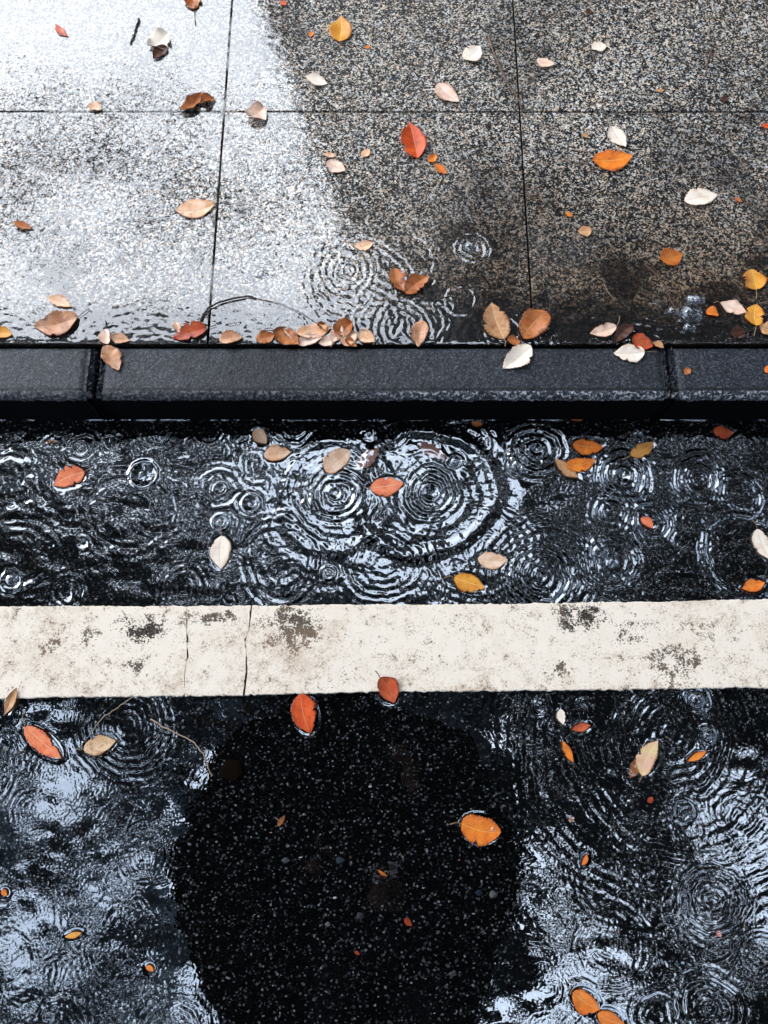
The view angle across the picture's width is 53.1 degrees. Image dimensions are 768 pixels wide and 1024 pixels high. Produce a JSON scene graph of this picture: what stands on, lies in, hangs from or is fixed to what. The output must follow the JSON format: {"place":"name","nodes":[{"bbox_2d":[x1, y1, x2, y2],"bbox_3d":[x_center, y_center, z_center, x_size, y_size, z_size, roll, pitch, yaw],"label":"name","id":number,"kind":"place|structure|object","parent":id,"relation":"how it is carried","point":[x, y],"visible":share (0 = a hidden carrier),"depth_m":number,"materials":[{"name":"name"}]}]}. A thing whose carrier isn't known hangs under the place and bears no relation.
{"place":"outdoors","nodes":[
{"label":"outdoors","id":0,"kind":"place"},
{"bbox_2d":[0,418,767,1023],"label":"road","id":1,"kind":"structure","parent":0,"point":[510,492],"depth_m":1.38,"materials":[{"name":"asphalt"}]},
{"bbox_2d":[0,349,104,420],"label":"kerb","id":2,"kind":"structure","parent":1,"relation":"on","point":[42,385],"depth_m":1.48,"materials":[{"name":"stone"}]},
{"bbox_2d":[0,605,187,698],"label":"road line","id":3,"kind":"object","parent":1,"relation":"on","point":[87,651],"visible":1,"depth_m":1.43,"materials":[{"name":"paint"}]},
{"bbox_2d":[185,605,251,696],"bbox_3d":[-0.313,0.259,1.440,0.120,0.015,0.169,0,74,0],"label":"road line","id":4,"kind":"object","parent":1,"relation":"on","point":[216,659],"visible":1,"depth_m":1.43,"materials":[{"name":"paint"}]},
{"bbox_2d":[219,758,243,781],"bbox_3d":[-0.274,0.464,1.381,0.047,0.006,0.041,0,74,0],"label":"pebble","id":5,"kind":"object","parent":1,"relation":"on","point":[231,770],"visible":1,"depth_m":1.38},
{"bbox_2d":[277,815,284,825],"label":"fallen leaf","id":6,"kind":"object","parent":1,"relation":"on","point":[280,821],"visible":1,"depth_m":1.36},
{"bbox_2d":[358,447,378,467],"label":"fallen leaf","id":7,"kind":"object","parent":1,"relation":"on","point":[367,458],"visible":1,"depth_m":1.55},
{"bbox_2d":[101,349,665,420],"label":"kerb","id":8,"kind":"structure","parent":1,"relation":"on","point":[347,385],"depth_m":1.48,"materials":[{"name":"stone"}]},
{"bbox_2d":[83,348,116,419],"bbox_3d":[-0.555,-0.252,1.536,0.034,0.134,0.104,0,74,0],"label":"kerb joint mortar","id":9,"kind":"object","parent":8,"relation":"attached to","point":[94,380],"visible":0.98,"depth_m":1.49,"materials":[{"name":"concrete"}]},
{"bbox_2d":[100,343,121,369],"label":"fallen leaf","id":10,"kind":"object","parent":8,"relation":"on","point":[111,355],"visible":1,"depth_m":1.48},
{"bbox_2d":[503,344,532,368],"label":"fallen leaf","id":11,"kind":"object","parent":8,"relation":"on","point":[518,355],"visible":1,"depth_m":1.48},
{"bbox_2d":[614,343,656,362],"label":"fallen leaf","id":12,"kind":"object","parent":8,"relation":"on","point":[630,352],"visible":1,"depth_m":1.48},
{"bbox_2d":[650,347,677,418],"bbox_3d":[0.549,-0.253,1.535,0.024,0.135,0.102,0,74,0],"label":"kerb joint mortar","id":13,"kind":"object","parent":8,"relation":"on","point":[670,381],"visible":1,"depth_m":1.48,"materials":[{"name":"concrete"}]},
{"bbox_2d":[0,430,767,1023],"bbox_3d":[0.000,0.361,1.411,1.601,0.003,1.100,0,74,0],"label":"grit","id":14,"kind":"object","parent":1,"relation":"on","point":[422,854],"visible":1,"depth_m":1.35,"materials":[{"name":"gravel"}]},
{"bbox_2d":[418,441,444,459],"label":"fallen leaf","id":15,"kind":"object","parent":1,"relation":"on","point":[429,449],"visible":1,"depth_m":1.55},
{"bbox_2d":[244,599,767,695],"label":"road line","id":16,"kind":"object","parent":1,"relation":"on","point":[489,647],"visible":1,"depth_m":1.43,"materials":[{"name":"paint"}]},
{"bbox_2d":[375,670,398,702],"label":"fallen leaf","id":17,"kind":"object","parent":16,"relation":"on","point":[388,688],"visible":1,"depth_m":1.41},
{"bbox_2d":[629,760,638,777],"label":"fallen leaf","id":18,"kind":"object","parent":1,"relation":"on","point":[633,770],"visible":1,"depth_m":1.38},
{"bbox_2d":[657,349,767,420],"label":"kerb","id":19,"kind":"structure","parent":1,"relation":"on","point":[723,385],"depth_m":1.48,"materials":[{"name":"stone"}]},
{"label":"gutter water","id":20,"kind":"structure","parent":1,"relation":"on","visible":0},
{"bbox_2d":[4,688,16,714],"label":"fallen leaf","id":21,"kind":"object","parent":20,"relation":"on","point":[10,701],"visible":1,"depth_m":1.40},
{"bbox_2d":[22,710,60,758],"bbox_3d":[-0.625,0.409,1.388,0.115,0.004,0.034,41,78,11],"label":"fallen leaf","id":22,"kind":"object","parent":20,"relation":"on","point":[39,740],"visible":1,"depth_m":1.39,"materials":[{"name":"plant"}]},
{"bbox_2d":[54,465,90,487],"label":"fallen leaf","id":23,"kind":"object","parent":20,"relation":"on","point":[68,476],"visible":1,"depth_m":1.53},
{"bbox_2d":[65,932,80,938],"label":"fallen leaf","id":24,"kind":"object","parent":20,"relation":"on","point":[72,935],"visible":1,"depth_m":1.30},
{"bbox_2d":[76,735,115,755],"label":"fallen leaf","id":25,"kind":"object","parent":20,"relation":"on","point":[98,745],"visible":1,"depth_m":1.39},
{"bbox_2d":[150,719,211,776],"bbox_3d":[-0.357,0.414,1.387,0.154,0.003,0.030,39,77,10],"label":"twig","id":26,"kind":"object","parent":20,"relation":"on","point":[186,738],"visible":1,"depth_m":1.39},
{"bbox_2d":[210,519,230,568],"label":"fallen leaf","id":27,"kind":"object","parent":20,"relation":"on","point":[220,549],"visible":1,"depth_m":1.49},
{"bbox_2d":[252,428,266,443],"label":"fallen leaf","id":28,"kind":"object","parent":20,"relation":"on","point":[259,435],"visible":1,"depth_m":1.55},
{"bbox_2d":[264,444,290,460],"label":"fallen leaf","id":29,"kind":"object","parent":20,"relation":"on","point":[274,452],"visible":1,"depth_m":1.54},
{"bbox_2d":[290,694,316,735],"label":"fallen leaf","id":30,"kind":"object","parent":20,"relation":"on","point":[304,713],"visible":1,"depth_m":1.40,"materials":[{"name":"plant"}]},
{"bbox_2d":[320,448,349,474],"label":"fallen leaf","id":31,"kind":"object","parent":20,"relation":"on","point":[336,460],"visible":1,"depth_m":1.54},
{"bbox_2d":[364,477,402,496],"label":"fallen leaf","id":32,"kind":"object","parent":20,"relation":"on","point":[388,486],"visible":1,"depth_m":1.52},
{"bbox_2d":[444,573,484,592],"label":"fallen leaf","id":33,"kind":"object","parent":20,"relation":"on","point":[464,582],"visible":1,"depth_m":1.47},
{"bbox_2d":[450,814,500,846],"bbox_3d":[0.162,0.551,1.346,0.077,0.004,0.055,39,77,11],"label":"fallen leaf","id":34,"kind":"object","parent":20,"relation":"on","point":[482,831],"visible":1,"depth_m":1.35,"materials":[{"name":"plant"}]},
{"bbox_2d":[478,552,507,569],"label":"fallen leaf","id":35,"kind":"object","parent":20,"relation":"on","point":[491,560],"visible":1,"depth_m":1.48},
{"bbox_2d":[556,709,565,723],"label":"fallen leaf","id":36,"kind":"object","parent":20,"relation":"on","point":[561,717],"visible":1,"depth_m":1.40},
{"bbox_2d":[555,459,578,477],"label":"fallen leaf","id":37,"kind":"object","parent":20,"relation":"on","point":[566,471],"visible":1,"depth_m":1.53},
{"bbox_2d":[562,741,573,762],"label":"fallen leaf","id":38,"kind":"object","parent":20,"relation":"on","point":[567,750],"visible":1,"depth_m":1.38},
{"bbox_2d":[565,458,594,471],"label":"fallen leaf","id":39,"kind":"object","parent":20,"relation":"on","point":[579,464],"visible":1,"depth_m":1.54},
{"bbox_2d":[572,723,590,731],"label":"fallen leaf","id":40,"kind":"object","parent":20,"relation":"on","point":[581,727],"visible":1,"depth_m":1.39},
{"bbox_2d":[567,985,599,1014],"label":"fallen leaf","id":41,"kind":"object","parent":20,"relation":"on","point":[584,1002],"visible":1,"depth_m":1.27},
{"bbox_2d":[573,438,602,454],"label":"fallen leaf","id":42,"kind":"object","parent":20,"relation":"on","point":[583,446],"visible":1,"depth_m":1.55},
{"bbox_2d":[597,1010,623,1023],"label":"fallen leaf","id":43,"kind":"object","parent":20,"relation":"on","point":[606,1017],"visible":1,"depth_m":1.26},
{"bbox_2d":[623,442,653,458],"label":"fallen leaf","id":44,"kind":"object","parent":20,"relation":"on","point":[640,450],"visible":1,"depth_m":1.54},
{"bbox_2d":[636,741,657,781],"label":"fallen leaf","id":45,"kind":"object","parent":20,"relation":"on","point":[645,759],"visible":1,"depth_m":1.38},
{"bbox_2d":[641,517,652,527],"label":"fallen leaf","id":46,"kind":"object","parent":20,"relation":"on","point":[647,521],"visible":1,"depth_m":1.50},
{"bbox_2d":[688,751,705,760],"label":"fallen leaf","id":47,"kind":"object","parent":20,"relation":"on","point":[696,756],"visible":1,"depth_m":1.38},
{"bbox_2d":[714,425,732,438],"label":"fallen leaf","id":48,"kind":"object","parent":20,"relation":"on","point":[722,432],"visible":1,"depth_m":1.56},
{"bbox_2d":[742,579,764,591],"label":"fallen leaf","id":49,"kind":"object","parent":20,"relation":"on","point":[751,585],"visible":1,"depth_m":1.47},
{"bbox_2d":[752,520,767,557],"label":"fallen leaf","id":50,"kind":"object","parent":20,"relation":"on","point":[760,540],"visible":1,"depth_m":1.49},
{"bbox_2d":[0,0,767,351],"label":"pavement","id":51,"kind":"structure","parent":0,"point":[114,240],"depth_m":1.60,"materials":[{"name":"stone"}]},
{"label":"rain film","id":52,"kind":"structure","parent":51,"relation":"on","visible":0},
{"bbox_2d":[0,326,11,337],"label":"fallen leaf","id":53,"kind":"object","parent":52,"relation":"on","point":[5,332],"visible":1,"depth_m":1.50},
{"bbox_2d":[13,221,32,228],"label":"fallen leaf","id":54,"kind":"object","parent":52,"relation":"on","point":[22,224],"visible":1,"depth_m":1.56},
{"bbox_2d":[33,308,88,335],"bbox_3d":[-0.624,-0.373,1.496,0.109,0.013,0.055,-32,76,-9],"label":"fallen leaf","id":55,"kind":"object","parent":52,"relation":"on","point":[57,322],"visible":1,"depth_m":1.50,"materials":[{"name":"plant"}]},
{"bbox_2d":[47,294,75,308],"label":"fallen leaf","id":56,"kind":"object","parent":52,"relation":"on","point":[59,300],"visible":1,"depth_m":1.51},
{"bbox_2d":[55,24,67,36],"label":"fallen leaf","id":57,"kind":"object","parent":52,"relation":"on","point":[60,30],"visible":1,"depth_m":1.71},
{"bbox_2d":[87,101,100,109],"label":"fallen leaf","id":58,"kind":"object","parent":52,"relation":"on","point":[94,105],"visible":1,"depth_m":1.65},
{"bbox_2d":[98,320,109,343],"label":"fallen leaf","id":59,"kind":"object","parent":52,"relation":"on","point":[103,336],"visible":1,"depth_m":1.49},
{"bbox_2d":[109,333,129,342],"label":"fallen leaf","id":60,"kind":"object","parent":52,"relation":"on","point":[118,337],"visible":1,"depth_m":1.49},
{"bbox_2d":[130,18,139,43],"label":"twig","id":61,"kind":"object","parent":52,"relation":"on","point":[136,25],"visible":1,"depth_m":1.70,"materials":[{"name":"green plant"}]},
{"bbox_2d":[147,27,169,49],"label":"fallen leaf","id":62,"kind":"object","parent":52,"relation":"on","point":[159,35],"visible":1,"depth_m":1.70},
{"bbox_2d":[152,44,167,58],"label":"fallen leaf","id":63,"kind":"object","parent":52,"relation":"on","point":[157,51],"visible":1,"depth_m":1.69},
{"bbox_2d":[172,321,180,331],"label":"fallen leaf","id":64,"kind":"object","parent":52,"relation":"on","point":[176,325],"visible":1,"depth_m":1.50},
{"bbox_2d":[171,91,201,112],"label":"fallen leaf","id":65,"kind":"object","parent":52,"relation":"on","point":[192,100],"visible":1,"depth_m":1.65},
{"bbox_2d":[184,0,201,24],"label":"fallen leaf","id":66,"kind":"object","parent":52,"relation":"on","point":[193,4],"visible":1,"depth_m":1.72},
{"bbox_2d":[172,320,215,339],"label":"fallen leaf","id":67,"kind":"object","parent":52,"relation":"on","point":[194,329],"visible":1,"depth_m":1.49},
{"bbox_2d":[174,199,228,217],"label":"fallen leaf","id":68,"kind":"object","parent":52,"relation":"on","point":[194,208],"visible":1,"depth_m":1.57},
{"bbox_2d":[199,92,215,102],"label":"fallen leaf","id":69,"kind":"object","parent":52,"relation":"on","point":[206,97],"visible":1,"depth_m":1.65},
{"bbox_2d":[212,329,242,343],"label":"fallen leaf","id":70,"kind":"object","parent":52,"relation":"on","point":[229,336],"visible":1,"depth_m":1.49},
{"bbox_2d":[199,295,255,320],"bbox_3d":[-0.313,-0.404,1.509,0.126,0.008,0.028,-28,76,-8],"label":"twig","id":71,"kind":"object","parent":52,"relation":"on","point":[205,311],"visible":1,"depth_m":1.51,"materials":[{"name":"brown plant"}]},
{"bbox_2d":[245,101,266,119],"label":"fallen leaf","id":72,"kind":"object","parent":52,"relation":"on","point":[256,109],"visible":1,"depth_m":1.64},
{"bbox_2d":[256,330,273,343],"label":"fallen leaf","id":73,"kind":"object","parent":52,"relation":"on","point":[264,336],"visible":1,"depth_m":1.49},
{"bbox_2d":[265,326,299,344],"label":"fallen leaf","id":74,"kind":"object","parent":52,"relation":"on","point":[281,336],"visible":1,"depth_m":1.49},
{"bbox_2d":[299,332,321,346],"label":"fallen leaf","id":75,"kind":"object","parent":52,"relation":"on","point":[304,341],"visible":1,"depth_m":1.49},
{"bbox_2d":[299,72,327,85],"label":"fallen leaf","id":76,"kind":"object","parent":52,"relation":"on","point":[315,79],"visible":1,"depth_m":1.67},
{"bbox_2d":[295,324,331,337],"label":"fallen leaf","id":77,"kind":"object","parent":52,"relation":"on","point":[312,329],"visible":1,"depth_m":1.50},
{"bbox_2d":[317,321,326,331],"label":"fallen leaf","id":78,"kind":"object","parent":77,"relation":"on","point":[321,323],"visible":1,"depth_m":1.50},
{"bbox_2d":[319,335,337,345],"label":"fallen leaf","id":79,"kind":"object","parent":52,"relation":"on","point":[325,341],"visible":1,"depth_m":1.49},
{"bbox_2d":[326,159,345,172],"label":"fallen leaf","id":80,"kind":"object","parent":52,"relation":"on","point":[333,166],"visible":1,"depth_m":1.60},
{"bbox_2d":[330,325,343,347],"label":"fallen leaf","id":81,"kind":"object","parent":52,"relation":"on","point":[332,333],"visible":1,"depth_m":1.49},
{"bbox_2d":[328,16,352,46],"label":"fallen leaf","id":82,"kind":"object","parent":52,"relation":"on","point":[340,29],"visible":1,"depth_m":1.70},
{"bbox_2d":[333,317,352,336],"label":"fallen leaf","id":83,"kind":"object","parent":52,"relation":"on","point":[346,323],"visible":1,"depth_m":1.49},
{"bbox_2d":[339,330,356,345],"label":"fallen leaf","id":84,"kind":"object","parent":52,"relation":"on","point":[352,334],"visible":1,"depth_m":1.49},
{"bbox_2d":[345,337,356,346],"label":"fallen leaf","id":85,"kind":"object","parent":84,"relation":"on","point":[347,339],"visible":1,"depth_m":1.49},
{"bbox_2d":[354,240,372,250],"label":"fallen leaf","id":86,"kind":"object","parent":52,"relation":"on","point":[365,245],"visible":1,"depth_m":1.55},
{"bbox_2d":[361,149,369,156],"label":"fallen leaf","id":87,"kind":"object","parent":52,"relation":"on","point":[365,153],"visible":1,"depth_m":1.61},
{"bbox_2d":[357,329,374,342],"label":"fallen leaf","id":88,"kind":"object","parent":52,"relation":"on","point":[364,335],"visible":1,"depth_m":1.49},
{"bbox_2d":[389,264,406,291],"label":"fallen leaf","id":89,"kind":"object","parent":52,"relation":"on","point":[396,277],"visible":1,"depth_m":1.52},
{"bbox_2d":[400,273,428,296],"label":"fallen leaf","id":90,"kind":"object","parent":52,"relation":"on","point":[415,283],"visible":1,"depth_m":1.52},
{"bbox_2d":[400,122,433,172],"bbox_3d":[0.064,-0.766,1.611,0.058,0.013,0.135,-9,74,-3],"label":"fallen leaf","id":91,"kind":"object","parent":52,"relation":"on","point":[413,138],"visible":1,"depth_m":1.62,"materials":[{"name":"plant"}]},
{"bbox_2d":[410,321,428,346],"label":"fallen leaf","id":92,"kind":"object","parent":52,"relation":"on","point":[419,330],"visible":1,"depth_m":1.49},
{"bbox_2d":[427,154,436,161],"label":"fallen leaf","id":93,"kind":"object","parent":52,"relation":"on","point":[432,157],"visible":1,"depth_m":1.61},
{"bbox_2d":[434,164,446,173],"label":"fallen leaf","id":94,"kind":"object","parent":52,"relation":"on","point":[440,168],"visible":1,"depth_m":1.60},
{"bbox_2d":[431,76,458,101],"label":"fallen leaf","id":95,"kind":"object","parent":52,"relation":"on","point":[445,91],"visible":1,"depth_m":1.66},
{"bbox_2d":[462,45,482,61],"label":"fallen leaf","id":96,"kind":"object","parent":52,"relation":"on","point":[473,53],"visible":1,"depth_m":1.69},
{"bbox_2d":[483,303,510,346],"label":"fallen leaf","id":97,"kind":"object","parent":52,"relation":"on","point":[497,325],"visible":1,"depth_m":1.50,"materials":[{"name":"plant"}]},
{"bbox_2d":[487,35,522,110],"bbox_3d":[0.260,-0.956,1.671,0.012,0.008,0.214,-17,74,-5],"label":"twig","id":98,"kind":"object","parent":52,"relation":"on","point":[497,61],"visible":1,"depth_m":1.67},
{"bbox_2d":[507,334,520,344],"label":"fallen leaf","id":99,"kind":"object","parent":52,"relation":"on","point":[512,339],"visible":1,"depth_m":1.49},
{"bbox_2d":[519,304,550,338],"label":"fallen leaf","id":100,"kind":"object","parent":52,"relation":"on","point":[533,323],"visible":1,"depth_m":1.50,"materials":[{"name":"plant"}]},
{"bbox_2d":[537,58,553,66],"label":"fallen leaf","id":101,"kind":"object","parent":52,"relation":"on","point":[543,62],"visible":1,"depth_m":1.68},
{"bbox_2d":[578,225,591,236],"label":"fallen leaf","id":102,"kind":"object","parent":52,"relation":"on","point":[584,230],"visible":1,"depth_m":1.56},
{"bbox_2d":[591,41,606,51],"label":"fallen leaf","id":103,"kind":"object","parent":52,"relation":"on","point":[599,46],"visible":1,"depth_m":1.69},
{"bbox_2d":[574,149,632,171],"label":"fallen leaf","id":104,"kind":"object","parent":52,"relation":"on","point":[610,160],"visible":1,"depth_m":1.61,"materials":[{"name":"plant"}]},
{"bbox_2d":[590,316,619,336],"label":"fallen leaf","id":105,"kind":"object","parent":52,"relation":"on","point":[606,329],"visible":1,"depth_m":1.50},
{"bbox_2d":[607,122,626,146],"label":"fallen leaf","id":106,"kind":"object","parent":52,"relation":"on","point":[617,135],"visible":1,"depth_m":1.62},
{"bbox_2d":[614,322,634,342],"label":"fallen leaf","id":107,"kind":"object","parent":52,"relation":"on","point":[623,331],"visible":1,"depth_m":1.49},
{"bbox_2d":[629,333,652,349],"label":"fallen leaf","id":108,"kind":"object","parent":52,"relation":"on","point":[642,340],"visible":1,"depth_m":1.49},
{"bbox_2d":[652,340,663,347],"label":"fallen leaf","id":109,"kind":"object","parent":52,"relation":"on","point":[659,343],"visible":1,"depth_m":1.49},
{"bbox_2d":[646,265,676,311],"bbox_3d":[0.553,-0.445,1.524,0.011,0.003,0.117,-25,75,-7],"label":"twig","id":110,"kind":"object","parent":52,"relation":"on","point":[663,285],"visible":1,"depth_m":1.52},
{"bbox_2d":[654,247,682,265],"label":"fallen leaf","id":111,"kind":"object","parent":52,"relation":"on","point":[669,256],"visible":1,"depth_m":1.54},
{"bbox_2d":[684,188,717,205],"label":"fallen leaf","id":112,"kind":"object","parent":52,"relation":"on","point":[701,196],"visible":1,"depth_m":1.58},
{"bbox_2d":[706,306,718,315],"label":"fallen leaf","id":113,"kind":"object","parent":52,"relation":"on","point":[711,310],"visible":1,"depth_m":1.51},
{"bbox_2d":[713,300,745,314],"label":"fallen leaf","id":114,"kind":"object","parent":52,"relation":"on","point":[735,307],"visible":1,"depth_m":1.51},
{"bbox_2d":[729,326,752,340],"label":"fallen leaf","id":115,"kind":"object","parent":52,"relation":"on","point":[739,332],"visible":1,"depth_m":1.49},
{"bbox_2d":[745,304,764,335],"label":"fallen leaf","id":116,"kind":"object","parent":52,"relation":"on","point":[754,313],"visible":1,"depth_m":1.50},
{"bbox_2d":[743,269,767,298],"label":"fallen leaf","id":117,"kind":"object","parent":52,"relation":"on","point":[755,280],"visible":1,"depth_m":1.53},
{"bbox_2d":[759,321,767,334],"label":"fallen leaf","id":118,"kind":"object","parent":52,"relation":"on","point":[763,328],"visible":1,"depth_m":1.50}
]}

